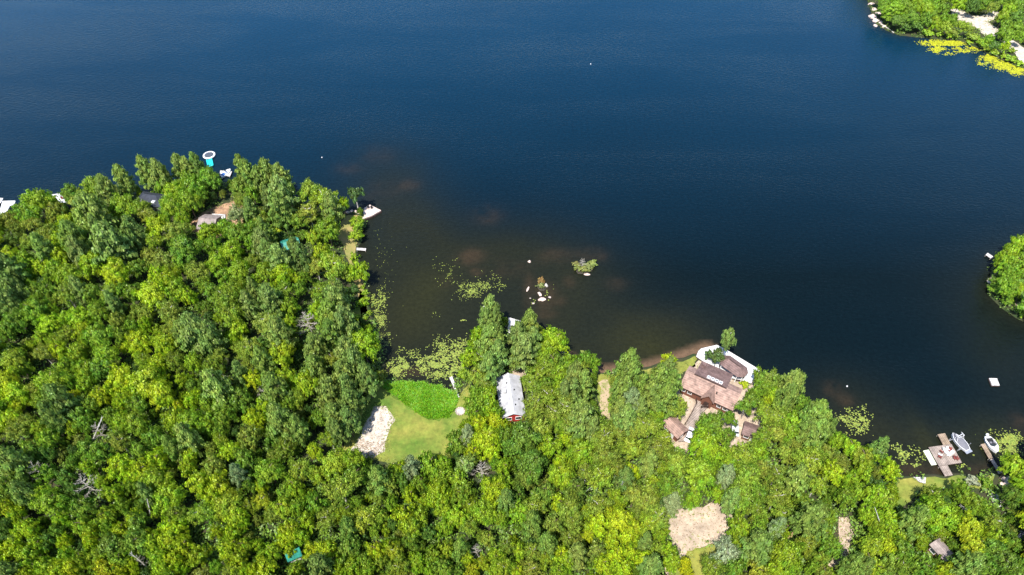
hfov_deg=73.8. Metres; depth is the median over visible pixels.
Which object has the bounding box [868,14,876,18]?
rock
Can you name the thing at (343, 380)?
pine tree
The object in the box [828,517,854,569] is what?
dirt lane
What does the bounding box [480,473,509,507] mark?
maple tree
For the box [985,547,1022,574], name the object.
broadleaf tree
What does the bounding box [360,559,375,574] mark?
broadleaf tree
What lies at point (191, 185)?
broadleaf tree
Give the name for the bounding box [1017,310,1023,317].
shrub
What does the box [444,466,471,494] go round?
broadleaf tree
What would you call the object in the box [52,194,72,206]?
boathouse deck
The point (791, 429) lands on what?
broadleaf tree
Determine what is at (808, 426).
pine tree
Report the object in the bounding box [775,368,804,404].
pine tree
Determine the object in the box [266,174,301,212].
pine tree
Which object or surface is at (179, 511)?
broadleaf tree
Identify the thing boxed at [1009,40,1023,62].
driveway
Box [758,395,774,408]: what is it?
maple tree
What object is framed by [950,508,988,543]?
maple tree
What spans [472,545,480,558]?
dead tree
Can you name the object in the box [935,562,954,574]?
maple tree
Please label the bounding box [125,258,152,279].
broadleaf tree
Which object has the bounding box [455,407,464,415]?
fire pit
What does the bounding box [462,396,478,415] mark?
broadleaf tree
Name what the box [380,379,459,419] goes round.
marsh reeds
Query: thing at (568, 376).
pine tree
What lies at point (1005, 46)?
maple tree
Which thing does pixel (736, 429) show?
parked car
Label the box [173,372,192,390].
maple tree
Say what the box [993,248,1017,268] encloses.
maple tree
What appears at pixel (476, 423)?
maple tree
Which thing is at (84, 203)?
pine tree
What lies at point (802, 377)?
pine tree
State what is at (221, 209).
yard
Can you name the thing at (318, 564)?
pine tree
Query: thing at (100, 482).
maple tree
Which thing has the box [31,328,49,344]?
broadleaf tree
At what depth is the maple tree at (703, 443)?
157.52 m
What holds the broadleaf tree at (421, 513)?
on the ground at (306, 297)
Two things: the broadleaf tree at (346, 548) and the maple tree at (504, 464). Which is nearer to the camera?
the broadleaf tree at (346, 548)
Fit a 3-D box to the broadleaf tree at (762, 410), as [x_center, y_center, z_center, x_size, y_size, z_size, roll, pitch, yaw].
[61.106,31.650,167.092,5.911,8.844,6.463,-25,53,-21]
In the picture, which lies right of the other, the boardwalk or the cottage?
the boardwalk
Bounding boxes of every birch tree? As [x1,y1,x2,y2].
[720,326,736,351]
[720,339,732,351]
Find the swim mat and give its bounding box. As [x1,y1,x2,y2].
[923,449,936,465]
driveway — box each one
[950,8,998,35]
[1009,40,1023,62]
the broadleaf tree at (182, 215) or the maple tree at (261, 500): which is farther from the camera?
the broadleaf tree at (182, 215)
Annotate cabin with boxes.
[196,214,221,229]
[280,237,299,250]
[285,546,302,563]
[927,538,952,560]
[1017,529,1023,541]
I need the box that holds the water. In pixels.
[0,0,1023,475]
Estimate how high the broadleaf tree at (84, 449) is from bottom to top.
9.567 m
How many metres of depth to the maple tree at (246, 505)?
150.16 m
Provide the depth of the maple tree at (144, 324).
184.77 m
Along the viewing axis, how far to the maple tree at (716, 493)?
152.42 m
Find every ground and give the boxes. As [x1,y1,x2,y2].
[0,183,1023,574]
[537,281,546,290]
[574,262,592,273]
[867,0,1023,67]
[987,265,1023,321]
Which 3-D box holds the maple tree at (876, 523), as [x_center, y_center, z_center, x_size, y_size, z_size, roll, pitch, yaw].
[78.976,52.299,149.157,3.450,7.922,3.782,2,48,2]
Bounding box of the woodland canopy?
[0,0,1023,574]
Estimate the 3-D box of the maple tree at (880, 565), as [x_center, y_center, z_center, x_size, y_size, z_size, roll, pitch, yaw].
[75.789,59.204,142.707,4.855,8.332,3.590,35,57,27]
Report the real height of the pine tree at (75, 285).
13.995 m
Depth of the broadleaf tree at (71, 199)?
215.14 m
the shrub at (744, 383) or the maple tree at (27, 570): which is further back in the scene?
the shrub at (744, 383)
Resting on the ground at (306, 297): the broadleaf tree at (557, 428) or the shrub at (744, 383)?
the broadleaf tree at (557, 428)
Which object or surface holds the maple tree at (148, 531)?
on the ground at (306, 297)
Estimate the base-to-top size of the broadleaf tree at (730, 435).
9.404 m
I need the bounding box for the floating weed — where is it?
[914,39,1023,75]
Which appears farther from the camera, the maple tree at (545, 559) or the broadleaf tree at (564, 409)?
the broadleaf tree at (564, 409)
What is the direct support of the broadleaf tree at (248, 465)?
on the ground at (306, 297)
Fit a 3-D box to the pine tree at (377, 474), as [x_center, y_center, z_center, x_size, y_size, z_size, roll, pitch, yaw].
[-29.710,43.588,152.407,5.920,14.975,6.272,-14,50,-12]
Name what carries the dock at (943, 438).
in the water
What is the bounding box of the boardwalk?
[678,400,707,441]
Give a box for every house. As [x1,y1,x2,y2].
[137,191,164,210]
[680,361,742,412]
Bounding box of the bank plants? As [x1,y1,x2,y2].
[42,1,1023,481]
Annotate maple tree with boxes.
[0,224,8,250]
[0,341,8,353]
[0,345,28,374]
[0,364,20,401]
[0,407,21,432]
[0,498,17,514]
[0,536,25,560]
[0,550,13,562]
[1,244,24,265]
[1,381,30,408]
[4,503,27,524]
[7,398,30,413]
[9,517,47,541]
[11,544,39,568]
[15,563,33,574]
[19,187,60,218]
[26,535,52,555]
[28,416,45,439]
[28,479,57,504]
[29,256,51,276]
[32,555,55,574]
[35,311,66,336]
[45,556,67,574]
[46,332,66,352]
[47,302,60,315]
[47,340,67,359]
[48,246,67,264]
[50,229,61,246]
[50,509,72,528]
[55,212,82,227]
[55,530,74,550]
[60,558,86,574]
[63,304,93,325]
[64,337,91,362]
[65,420,80,439]
[66,389,81,397]
[71,319,88,340]
[73,358,93,380]
[75,374,97,395]
[77,457,99,481]
[78,250,103,282]
[80,520,102,539]
[80,525,98,545]
[82,535,98,551]
[86,546,115,569]
[88,381,114,409]
[91,556,122,574]
[94,472,109,493]
[97,254,130,287]
[102,451,137,483]
[103,362,135,392]
[104,482,124,502]
[109,409,130,436]
[110,521,129,539]
[111,390,131,412]
[115,563,129,574]
[120,343,130,355]
[120,360,172,398]
[121,328,152,357]
[124,507,142,525]
[125,470,138,482]
[127,554,139,571]
[129,566,141,574]
[130,457,153,483]
[131,276,166,313]
[131,350,151,370]
[134,467,174,492]
[137,315,152,334]
[141,377,176,411]
[144,213,168,242]
[144,233,163,250]
[144,445,170,471]
[144,528,152,535]
[144,529,163,555]
[145,350,168,376]
[146,547,168,564]
[147,264,164,281]
[148,329,179,355]
[150,479,187,518]
[150,555,171,574]
[153,263,182,291]
[156,514,189,547]
[156,530,179,552]
[161,179,182,199]
[161,549,186,574]
[162,406,187,431]
[163,276,188,303]
[171,561,191,574]
[172,399,184,410]
[172,533,197,556]
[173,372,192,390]
[175,287,198,306]
[177,458,197,477]
[182,447,199,465]
[183,351,203,373]
[183,387,201,410]
[183,542,215,567]
[184,467,211,500]
[194,482,208,499]
[197,220,220,242]
[200,487,222,506]
[204,250,227,274]
[204,469,232,495]
[208,523,223,539]
[210,487,247,521]
[211,430,228,448]
[215,440,239,461]
[215,538,236,560]
[218,238,246,261]
[220,522,248,542]
[221,506,251,529]
[223,257,250,285]
[224,541,249,574]
[225,318,248,340]
[225,330,240,346]
[229,536,256,553]
[237,560,247,574]
[241,407,259,427]
[241,495,257,518]
[242,369,261,389]
[245,562,259,574]
[251,491,271,510]
[251,538,265,550]
[255,397,268,411]
[255,411,266,424]
[255,481,270,494]
[255,551,279,574]
[256,422,265,435]
[261,542,282,562]
[267,497,296,518]
[268,340,295,368]
[269,262,294,284]
[269,280,277,288]
[273,528,296,548]
[275,366,296,389]
[275,517,302,539]
[282,313,295,327]
[283,474,306,498]
[283,542,297,558]
[286,559,304,574]
[289,368,320,397]
[290,271,300,282]
[292,527,309,548]
[298,509,315,536]
[301,540,320,558]
[303,229,320,245]
[306,442,323,462]
[307,300,320,320]
[308,465,331,485]
[309,187,338,209]
[310,242,332,260]
[315,538,338,559]
[316,430,338,448]
[317,445,350,480]
[330,550,343,567]
[332,507,346,524]
[333,564,344,574]
[337,196,349,212]
[339,553,360,574]
[346,258,369,284]
[347,229,365,241]
[349,215,364,229]
[350,325,381,361]
[362,541,388,561]
[381,538,399,552]
[385,541,405,566]
[388,502,418,530]
[393,460,406,473]
[399,514,423,542]
[401,484,417,503]
[409,550,426,574]
[418,493,430,507]
[422,477,453,507]
[432,498,452,518]
[436,538,453,559]
[445,501,470,532]
[452,456,474,478]
[458,347,477,368]
[460,551,476,566]
[462,442,481,461]
[462,496,477,519]
[463,562,481,574]
[466,333,480,352]
[467,413,488,431]
[469,326,481,339]
[469,423,500,453]
[475,553,487,570]
[478,383,498,406]
[478,439,500,461]
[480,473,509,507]
[482,401,499,416]
[486,412,502,429]
[486,547,506,565]
[486,563,504,574]
[490,555,517,574]
[496,456,513,476]
[499,418,511,430]
[510,539,526,562]
[510,562,526,574]
[535,432,562,459]
[537,338,558,356]
[538,325,545,338]
[539,551,554,572]
[540,324,570,352]
[546,454,578,494]
[550,490,564,512]
[550,543,568,564]
[552,453,568,466]
[555,429,572,448]
[555,551,573,574]
[579,527,595,543]
[580,505,593,522]
[583,505,609,540]
[591,551,610,574]
[598,562,616,574]
[600,524,621,549]
[603,505,614,517]
[604,502,636,533]
[605,487,630,508]
[605,544,625,570]
[611,555,635,574]
[619,526,640,547]
[619,540,639,564]
[625,461,641,479]
[627,518,645,539]
[634,550,651,569]
[638,509,657,533]
[643,474,661,488]
[651,410,664,421]
[652,527,668,542]
[654,459,668,475]
[658,541,677,556]
[660,352,677,366]
[660,545,681,574]
[687,423,728,461]
[704,483,723,504]
[711,443,724,463]
[724,509,751,539]
[732,534,742,547]
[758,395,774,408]
[764,559,788,574]
[766,386,779,403]
[767,536,805,574]
[818,458,846,486]
[842,434,860,459]
[850,457,873,483]
[852,533,885,556]
[856,503,878,525]
[859,544,876,565]
[862,444,884,462]
[866,514,883,534]
[870,533,898,553]
[871,521,899,540]
[871,558,885,574]
[876,506,902,530]
[879,453,896,467]
[879,460,902,483]
[894,531,910,543]
[913,0,926,12]
[914,490,964,535]
[919,0,934,13]
[922,29,934,35]
[928,16,941,30]
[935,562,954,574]
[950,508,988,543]
[951,0,966,12]
[956,532,986,553]
[976,38,988,46]
[983,524,1007,544]
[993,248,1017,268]
[993,254,1014,273]
[996,8,1012,27]
[996,449,1023,480]
[999,40,1010,55]
[1003,3,1017,11]
[1003,242,1022,256]
[1005,235,1023,251]
[1007,473,1023,490]
[1013,281,1023,298]
[1013,508,1023,530]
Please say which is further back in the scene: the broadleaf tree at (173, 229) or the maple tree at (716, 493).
the broadleaf tree at (173, 229)
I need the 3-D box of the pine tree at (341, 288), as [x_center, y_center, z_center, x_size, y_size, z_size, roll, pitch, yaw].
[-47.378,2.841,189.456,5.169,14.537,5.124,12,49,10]
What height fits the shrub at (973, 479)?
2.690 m
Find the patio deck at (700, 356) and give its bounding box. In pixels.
[696,345,759,383]
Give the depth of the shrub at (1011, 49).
289.93 m
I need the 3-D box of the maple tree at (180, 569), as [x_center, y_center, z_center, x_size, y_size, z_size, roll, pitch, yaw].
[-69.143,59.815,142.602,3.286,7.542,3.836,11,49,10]
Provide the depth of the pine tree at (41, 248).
197.76 m
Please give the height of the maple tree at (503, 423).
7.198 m
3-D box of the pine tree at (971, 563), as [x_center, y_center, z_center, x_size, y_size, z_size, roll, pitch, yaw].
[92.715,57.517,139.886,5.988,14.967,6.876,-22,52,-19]
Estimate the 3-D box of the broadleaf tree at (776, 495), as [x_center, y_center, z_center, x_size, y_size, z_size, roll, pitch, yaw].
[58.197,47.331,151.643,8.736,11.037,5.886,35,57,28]
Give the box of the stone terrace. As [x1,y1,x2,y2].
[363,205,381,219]
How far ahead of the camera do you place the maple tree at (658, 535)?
146.39 m
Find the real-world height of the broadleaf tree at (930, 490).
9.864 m
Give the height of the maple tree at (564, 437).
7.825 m
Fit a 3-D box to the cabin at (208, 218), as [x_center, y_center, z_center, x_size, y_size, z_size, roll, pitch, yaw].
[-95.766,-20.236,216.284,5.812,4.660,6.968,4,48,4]
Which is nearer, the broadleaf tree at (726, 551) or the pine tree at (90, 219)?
the broadleaf tree at (726, 551)
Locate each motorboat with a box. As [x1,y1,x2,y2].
[219,169,230,178]
[951,433,972,453]
[984,433,998,452]
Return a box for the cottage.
[496,373,525,421]
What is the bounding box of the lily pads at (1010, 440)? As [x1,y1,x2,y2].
[368,62,1023,468]
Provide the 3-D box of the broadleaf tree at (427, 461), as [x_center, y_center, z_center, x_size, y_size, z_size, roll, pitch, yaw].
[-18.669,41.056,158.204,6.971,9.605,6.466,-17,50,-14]
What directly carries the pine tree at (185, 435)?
on the ground at (306, 297)
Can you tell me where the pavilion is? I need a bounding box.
[719,355,747,381]
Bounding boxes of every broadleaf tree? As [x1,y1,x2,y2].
[0,209,22,236]
[0,308,26,334]
[0,318,17,341]
[0,396,8,432]
[0,417,30,442]
[0,468,26,498]
[2,232,21,249]
[8,202,38,228]
[13,413,36,428]
[14,248,34,267]
[17,439,46,465]
[18,217,42,232]
[19,232,35,251]
[19,293,51,326]
[23,279,44,300]
[23,378,38,399]
[28,486,73,515]
[30,341,52,363]
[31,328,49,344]
[31,367,75,395]
[35,223,57,240]
[36,428,61,449]
[38,281,58,303]
[39,529,56,552]
[42,260,63,278]
[43,200,67,222]
[51,262,84,285]
[51,279,76,307]
[52,468,79,485]
[55,355,76,375]
[56,324,75,343]
[57,182,83,206]
[58,308,72,326]
[64,406,94,430]
[66,193,96,210]
[66,515,95,535]
[69,495,97,519]
[69,546,92,572]
[76,435,105,459]
[77,321,120,347]
[79,173,99,196]
[79,283,101,302]
[84,299,110,325]
[88,441,118,465]
[89,358,111,386]
[91,342,121,367]
[91,504,122,525]
[97,532,125,559]
[99,282,116,304]
[103,425,133,451]
[107,311,125,331]
[107,548,135,570]
[108,192,140,219]
[112,326,133,347]
[113,497,131,513]
[114,535,129,555]
[121,409,150,438]
[122,282,142,304]
[122,528,148,556]
[123,394,152,414]
[124,509,150,536]
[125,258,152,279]
[128,196,151,214]
[129,439,153,458]
[136,207,157,221]
[140,246,159,266]
[141,423,166,448]
[147,250,173,270]
[154,178,166,193]
[156,297,184,322]
[158,194,186,221]
[161,220,194,241]
[161,315,179,335]
[163,349,186,374]
[165,504,188,530]
[166,231,202,265]
[168,255,185,276]
[171,189,204,217]
[173,206,191,231]
[173,405,204,435]
[176,175,209,196]
[178,169,196,183]
[182,260,210,281]
[184,502,219,526]
[197,409,214,437]
[198,164,221,191]
[199,355,225,373]
[199,393,215,411]
[200,449,225,475]
[203,233,221,255]
[204,282,220,301]
[208,282,240,312]
[210,406,240,429]
[214,299,247,331]
[215,217,231,238]
[215,267,234,284]
[218,275,246,303]
[218,394,241,412]
[221,222,247,248]
[221,565,239,574]
[226,202,245,221]
[229,177,245,197]
[229,386,256,413]
[231,445,253,468]
[234,336,262,359]
[236,423,264,454]
[239,184,261,205]
[242,456,258,481]
[244,219,256,235]
[250,309,276,334]
[251,259,275,283]
[252,458,287,487]
[263,426,281,447]
[271,437,296,463]
[274,281,299,299]
[275,485,293,502]
[280,296,301,314]
[286,455,316,482]
[288,213,309,229]
[288,494,306,516]
[296,176,321,202]
[296,198,317,226]
[303,489,330,515]
[308,256,324,279]
[308,279,327,300]
[310,184,326,204]
[312,216,341,246]
[314,251,351,280]
[315,503,341,535]
[319,470,365,508]
[320,352,341,365]
[326,279,347,294]
[334,496,354,517]
[336,535,363,565]
[340,446,367,470]
[341,462,369,485]
[346,504,386,534]
[356,551,372,570]
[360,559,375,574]
[382,474,399,496]
[385,465,400,483]
[386,554,411,574]
[400,532,419,550]
[410,474,428,491]
[412,504,430,530]
[416,450,441,476]
[423,544,445,565]
[427,555,455,574]
[428,466,450,487]
[433,456,452,473]
[434,517,454,542]
[444,429,475,454]
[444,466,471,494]
[448,478,478,510]
[456,514,484,541]
[459,365,487,384]
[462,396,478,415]
[466,404,485,420]
[469,348,487,366]
[469,499,498,526]
[474,376,491,389]
[474,391,489,411]
[477,529,496,547]
[492,509,508,526]
[496,424,514,449]
[497,537,514,555]
[501,417,542,455]
[506,498,527,524]
[512,482,526,503]
[513,445,550,484]
[513,468,542,490]
[519,362,555,385]
[519,557,547,574]
[520,542,541,561]
[521,376,541,392]
[521,493,551,516]
[522,391,545,419]
[530,415,552,442]
[532,384,562,407]
[533,481,556,503]
[535,348,547,363]
[538,376,553,393]
[540,513,566,533]
[541,355,558,379]
[543,352,562,368]
[543,401,561,425]
[543,410,563,430]
[549,562,568,574]
[550,396,574,418]
[550,412,567,425]
[551,378,562,390]
[552,363,569,380]
[553,419,566,438]
[555,352,575,365]
[556,394,574,417]
[556,487,583,523]
[559,529,575,549]
[560,412,573,437]
[560,435,594,469]
[561,510,584,536]
[562,477,586,502]
[572,534,587,550]
[574,350,594,367]
[575,461,593,482]
[579,493,615,517]
[583,461,615,492]
[585,536,606,562]
[587,418,616,451]
[589,430,607,450]
[590,442,623,469]
[598,422,617,439]
[609,420,626,443]
[609,459,625,475]
[616,437,647,460]
[620,479,648,509]
[623,426,640,440]
[633,411,655,436]
[634,491,661,514]
[637,478,658,497]
[639,416,664,437]
[641,434,667,459]
[641,504,675,529]
[645,407,666,424]
[649,539,664,555]
[654,429,674,446]
[656,471,680,495]
[663,445,689,478]
[674,394,688,417]
[682,487,703,510]
[684,454,720,494]
[694,409,728,444]
[699,552,728,574]
[705,345,725,363]
[709,534,742,565]
[717,452,738,470]
[719,425,736,452]
[723,437,759,467]
[723,556,747,574]
[724,477,753,512]
[733,387,761,415]
[733,460,763,491]
[744,495,768,526]
[749,441,770,460]
[749,481,770,507]
[749,559,767,574]
[752,364,767,385]
[752,427,774,446]
[753,398,772,426]
[754,378,775,397]
[754,459,772,478]
[757,422,776,438]
[758,366,780,393]
[760,480,794,510]
[763,465,788,484]
[765,402,786,423]
[765,421,788,443]
[766,405,785,426]
[768,441,795,464]
[768,500,791,524]
[777,418,799,442]
[782,408,800,429]
[785,407,799,418]
[789,443,829,475]
[793,533,819,561]
[806,474,829,496]
[807,547,830,566]
[812,528,834,546]
[815,535,845,559]
[815,561,831,574]
[818,442,838,460]
[828,431,845,450]
[830,488,858,508]
[838,468,859,488]
[842,481,867,507]
[852,442,875,467]
[860,482,892,507]
[875,561,895,574]
[879,491,897,509]
[880,548,905,572]
[889,533,915,563]
[894,557,911,574]
[909,549,936,574]
[917,483,944,499]
[949,484,978,505]
[964,491,987,516]
[976,558,998,574]
[979,504,1007,530]
[979,537,1007,560]
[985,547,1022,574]
[997,483,1022,509]
[1004,534,1021,554]
[1011,255,1023,272]
[1015,298,1023,310]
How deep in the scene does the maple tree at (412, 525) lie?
145.78 m
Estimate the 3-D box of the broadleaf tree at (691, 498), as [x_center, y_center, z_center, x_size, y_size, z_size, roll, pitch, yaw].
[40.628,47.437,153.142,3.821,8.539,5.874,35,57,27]
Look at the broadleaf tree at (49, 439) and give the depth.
160.46 m
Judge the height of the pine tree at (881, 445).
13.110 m
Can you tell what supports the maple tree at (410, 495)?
on the ground at (306, 297)
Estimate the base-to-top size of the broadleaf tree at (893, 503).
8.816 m
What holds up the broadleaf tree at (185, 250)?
on the ground at (306, 297)
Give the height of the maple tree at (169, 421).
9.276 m
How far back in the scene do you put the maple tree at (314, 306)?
187.06 m
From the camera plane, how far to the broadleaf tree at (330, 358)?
175.56 m
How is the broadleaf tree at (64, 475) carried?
on the ground at (306, 297)
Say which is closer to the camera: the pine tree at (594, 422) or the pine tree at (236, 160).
the pine tree at (594, 422)
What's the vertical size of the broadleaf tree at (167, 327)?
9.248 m
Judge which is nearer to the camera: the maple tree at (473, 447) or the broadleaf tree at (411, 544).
the broadleaf tree at (411, 544)
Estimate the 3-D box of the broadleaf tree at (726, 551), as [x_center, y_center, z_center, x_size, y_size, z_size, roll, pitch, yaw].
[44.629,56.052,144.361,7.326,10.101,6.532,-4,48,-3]
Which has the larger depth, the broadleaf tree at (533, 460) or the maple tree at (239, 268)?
the maple tree at (239, 268)
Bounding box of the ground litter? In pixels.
[201,206,851,574]
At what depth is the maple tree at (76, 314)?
183.63 m
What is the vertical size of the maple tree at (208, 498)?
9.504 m
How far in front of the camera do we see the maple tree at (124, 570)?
141.39 m
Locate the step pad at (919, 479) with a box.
[914,477,925,483]
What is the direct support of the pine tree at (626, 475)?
on the ground at (306, 297)
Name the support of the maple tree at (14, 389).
on the ground at (306, 297)
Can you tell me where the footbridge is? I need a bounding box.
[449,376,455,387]
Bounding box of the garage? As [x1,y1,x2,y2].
[663,415,688,441]
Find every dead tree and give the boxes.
[29,461,49,480]
[73,473,101,498]
[91,423,107,438]
[92,417,102,440]
[130,551,146,567]
[297,312,317,335]
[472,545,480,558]
[475,460,490,480]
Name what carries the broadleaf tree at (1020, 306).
on the ground at (1009, 311)
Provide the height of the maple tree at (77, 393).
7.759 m
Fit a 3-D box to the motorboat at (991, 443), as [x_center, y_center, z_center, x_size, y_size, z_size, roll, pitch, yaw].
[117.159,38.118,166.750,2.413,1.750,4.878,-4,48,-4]
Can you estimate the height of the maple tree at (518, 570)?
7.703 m
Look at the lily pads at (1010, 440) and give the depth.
182.52 m
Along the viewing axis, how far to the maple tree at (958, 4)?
309.37 m
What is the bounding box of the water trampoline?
[203,151,215,158]
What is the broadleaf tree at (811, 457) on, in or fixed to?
on the ground at (306, 297)
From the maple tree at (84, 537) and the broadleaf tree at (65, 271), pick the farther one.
the broadleaf tree at (65, 271)
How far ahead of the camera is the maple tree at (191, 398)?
167.81 m
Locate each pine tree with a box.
[0,251,32,283]
[0,271,31,306]
[0,287,21,314]
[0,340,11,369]
[0,444,38,481]
[0,560,19,574]
[7,480,40,510]
[29,231,56,265]
[36,399,71,434]
[39,381,84,427]
[56,219,92,254]
[65,235,90,270]
[67,274,88,305]
[70,191,118,240]
[87,214,96,232]
[88,219,138,265]
[93,173,121,205]
[103,289,127,315]
[111,163,139,198]
[118,214,147,249]
[135,154,154,189]
[136,480,156,509]
[148,157,175,190]
[161,434,183,460]
[170,152,186,180]
[171,320,197,351]
[172,422,208,457]
[177,311,217,354]
[180,155,195,173]
[188,151,204,178]
[198,319,229,354]
[199,367,235,409]
[228,462,250,490]
[231,359,248,387]
[233,153,244,182]
[238,289,260,321]
[239,158,253,187]
[243,196,261,220]
[246,276,259,302]
[249,164,267,198]
[249,345,277,376]
[250,226,271,260]
[255,216,277,242]
[257,157,273,187]
[257,282,285,317]
[259,237,270,264]
[259,370,293,409]
[260,185,272,212]
[263,401,292,442]
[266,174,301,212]
[266,190,292,230]
[266,242,296,278]
[267,314,298,348]
[268,162,295,196]
[286,236,308,265]
[289,413,311,446]
[291,240,311,274]
[302,332,328,365]
[304,353,326,381]
[307,551,337,574]
[315,297,337,329]
[315,373,341,412]
[319,317,343,351]
[320,190,345,223]
[322,284,353,317]
[322,400,350,431]
[327,418,349,446]
[331,358,359,393]
[332,335,358,360]
[333,279,351,306]
[333,304,361,341]
[336,371,358,404]
[338,515,360,542]
[339,386,367,421]
[340,405,361,437]
[342,346,364,386]
[347,186,364,207]
[355,360,383,400]
[366,464,392,499]
[402,454,421,480]
[451,536,470,564]
[460,423,473,446]
[472,319,505,358]
[477,306,495,327]
[478,293,503,322]
[478,350,502,385]
[488,339,510,372]
[491,305,503,331]
[496,488,517,516]
[505,319,527,355]
[506,332,539,372]
[520,510,542,542]
[521,307,534,324]
[521,309,541,341]
[528,326,542,357]
[537,532,560,559]
[557,379,572,398]
[561,365,578,384]
[564,359,582,395]
[564,403,600,444]
[566,377,582,402]
[566,541,588,572]
[568,397,599,438]
[577,368,595,399]
[583,416,599,443]
[606,397,625,422]
[608,372,634,403]
[611,403,637,430]
[611,465,635,493]
[613,357,641,387]
[614,346,643,375]
[614,402,636,436]
[621,386,640,411]
[632,396,649,419]
[634,371,649,393]
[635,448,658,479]
[635,531,652,550]
[636,552,664,574]
[639,377,662,411]
[649,363,668,383]
[653,381,677,419]
[659,491,681,519]
[661,355,677,371]
[663,369,683,399]
[715,463,735,491]
[720,487,741,516]
[735,527,774,568]
[767,516,786,539]
[768,520,784,542]
[774,381,799,410]
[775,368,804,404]
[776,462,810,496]
[783,370,807,398]
[786,500,830,545]
[789,417,819,448]
[798,398,824,424]
[800,398,831,439]
[801,414,830,450]
[817,410,832,441]
[822,417,838,443]
[835,551,864,574]
[853,555,875,574]
[867,436,889,461]
[896,504,930,540]
[943,549,987,574]
[1017,274,1023,298]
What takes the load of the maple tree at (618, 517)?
on the ground at (306, 297)
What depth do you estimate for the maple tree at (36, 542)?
144.28 m
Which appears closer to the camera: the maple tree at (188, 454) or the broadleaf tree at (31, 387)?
the maple tree at (188, 454)
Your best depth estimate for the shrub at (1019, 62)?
283.78 m
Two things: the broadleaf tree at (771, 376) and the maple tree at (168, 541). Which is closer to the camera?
the maple tree at (168, 541)
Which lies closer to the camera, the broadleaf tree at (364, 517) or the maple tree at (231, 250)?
the broadleaf tree at (364, 517)
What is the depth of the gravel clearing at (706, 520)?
152.77 m
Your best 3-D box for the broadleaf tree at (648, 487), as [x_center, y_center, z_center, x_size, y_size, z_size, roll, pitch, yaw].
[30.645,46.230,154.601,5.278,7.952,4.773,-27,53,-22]
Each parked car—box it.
[684,426,694,442]
[730,423,738,436]
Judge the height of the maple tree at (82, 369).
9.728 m
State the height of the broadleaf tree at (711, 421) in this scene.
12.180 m
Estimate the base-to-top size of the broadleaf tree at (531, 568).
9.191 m
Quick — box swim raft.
[988,378,999,386]
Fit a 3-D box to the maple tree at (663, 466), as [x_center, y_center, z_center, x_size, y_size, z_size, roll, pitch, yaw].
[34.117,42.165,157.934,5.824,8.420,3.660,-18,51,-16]
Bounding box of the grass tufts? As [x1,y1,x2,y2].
[190,4,999,574]
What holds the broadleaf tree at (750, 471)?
on the ground at (306, 297)
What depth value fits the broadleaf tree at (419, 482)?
153.82 m
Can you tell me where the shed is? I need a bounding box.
[741,421,761,441]
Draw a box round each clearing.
[506,367,525,376]
[665,502,734,574]
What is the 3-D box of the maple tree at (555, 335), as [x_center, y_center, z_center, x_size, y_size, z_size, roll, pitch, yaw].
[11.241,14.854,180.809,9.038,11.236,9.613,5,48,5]
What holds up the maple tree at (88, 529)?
on the ground at (306, 297)
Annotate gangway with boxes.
[938,465,952,476]
[989,458,1001,473]
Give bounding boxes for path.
[598,380,610,424]
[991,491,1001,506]
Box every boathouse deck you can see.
[0,201,15,212]
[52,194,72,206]
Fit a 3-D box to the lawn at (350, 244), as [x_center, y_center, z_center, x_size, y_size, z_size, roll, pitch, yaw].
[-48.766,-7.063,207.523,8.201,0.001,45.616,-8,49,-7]
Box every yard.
[192,201,242,237]
[661,360,762,456]
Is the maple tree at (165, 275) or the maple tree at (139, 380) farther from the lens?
the maple tree at (165, 275)
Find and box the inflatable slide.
[206,158,213,166]
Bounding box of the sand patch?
[351,406,394,457]
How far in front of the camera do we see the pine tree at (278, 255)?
193.43 m
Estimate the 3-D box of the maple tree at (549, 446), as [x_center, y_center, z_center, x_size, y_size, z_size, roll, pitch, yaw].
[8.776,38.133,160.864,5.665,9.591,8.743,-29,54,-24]
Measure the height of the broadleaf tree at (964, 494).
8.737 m
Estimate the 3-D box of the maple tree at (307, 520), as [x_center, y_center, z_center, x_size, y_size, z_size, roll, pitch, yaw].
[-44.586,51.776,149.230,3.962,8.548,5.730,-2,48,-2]
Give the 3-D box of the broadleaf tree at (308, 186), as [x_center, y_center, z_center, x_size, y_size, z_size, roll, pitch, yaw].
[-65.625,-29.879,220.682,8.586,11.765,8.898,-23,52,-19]
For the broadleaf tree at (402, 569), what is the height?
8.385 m
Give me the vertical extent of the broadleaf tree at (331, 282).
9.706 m
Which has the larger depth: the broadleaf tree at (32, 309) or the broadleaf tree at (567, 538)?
the broadleaf tree at (32, 309)
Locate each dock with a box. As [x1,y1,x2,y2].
[356,248,365,251]
[507,317,520,333]
[928,444,961,466]
[937,433,949,444]
[980,443,992,459]
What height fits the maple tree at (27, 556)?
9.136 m
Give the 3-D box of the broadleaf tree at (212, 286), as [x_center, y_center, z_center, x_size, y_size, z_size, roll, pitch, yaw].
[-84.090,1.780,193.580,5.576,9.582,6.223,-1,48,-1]
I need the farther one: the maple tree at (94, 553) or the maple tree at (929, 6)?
the maple tree at (929, 6)
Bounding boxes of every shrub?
[350,252,359,259]
[353,314,359,320]
[355,297,368,307]
[361,289,368,294]
[457,368,466,379]
[535,283,544,287]
[538,276,544,283]
[574,262,580,269]
[578,265,590,271]
[582,262,593,268]
[586,259,597,266]
[738,380,748,388]
[922,29,930,35]
[934,31,943,36]
[946,33,954,38]
[964,474,980,485]
[977,476,993,488]
[991,48,1001,54]
[1005,54,1016,62]
[1005,507,1021,522]
[1008,46,1017,52]
[1017,60,1023,65]
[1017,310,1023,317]
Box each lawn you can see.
[337,215,368,316]
[343,384,469,462]
[351,292,366,318]
[596,356,696,412]
[669,544,726,574]
[896,474,993,508]

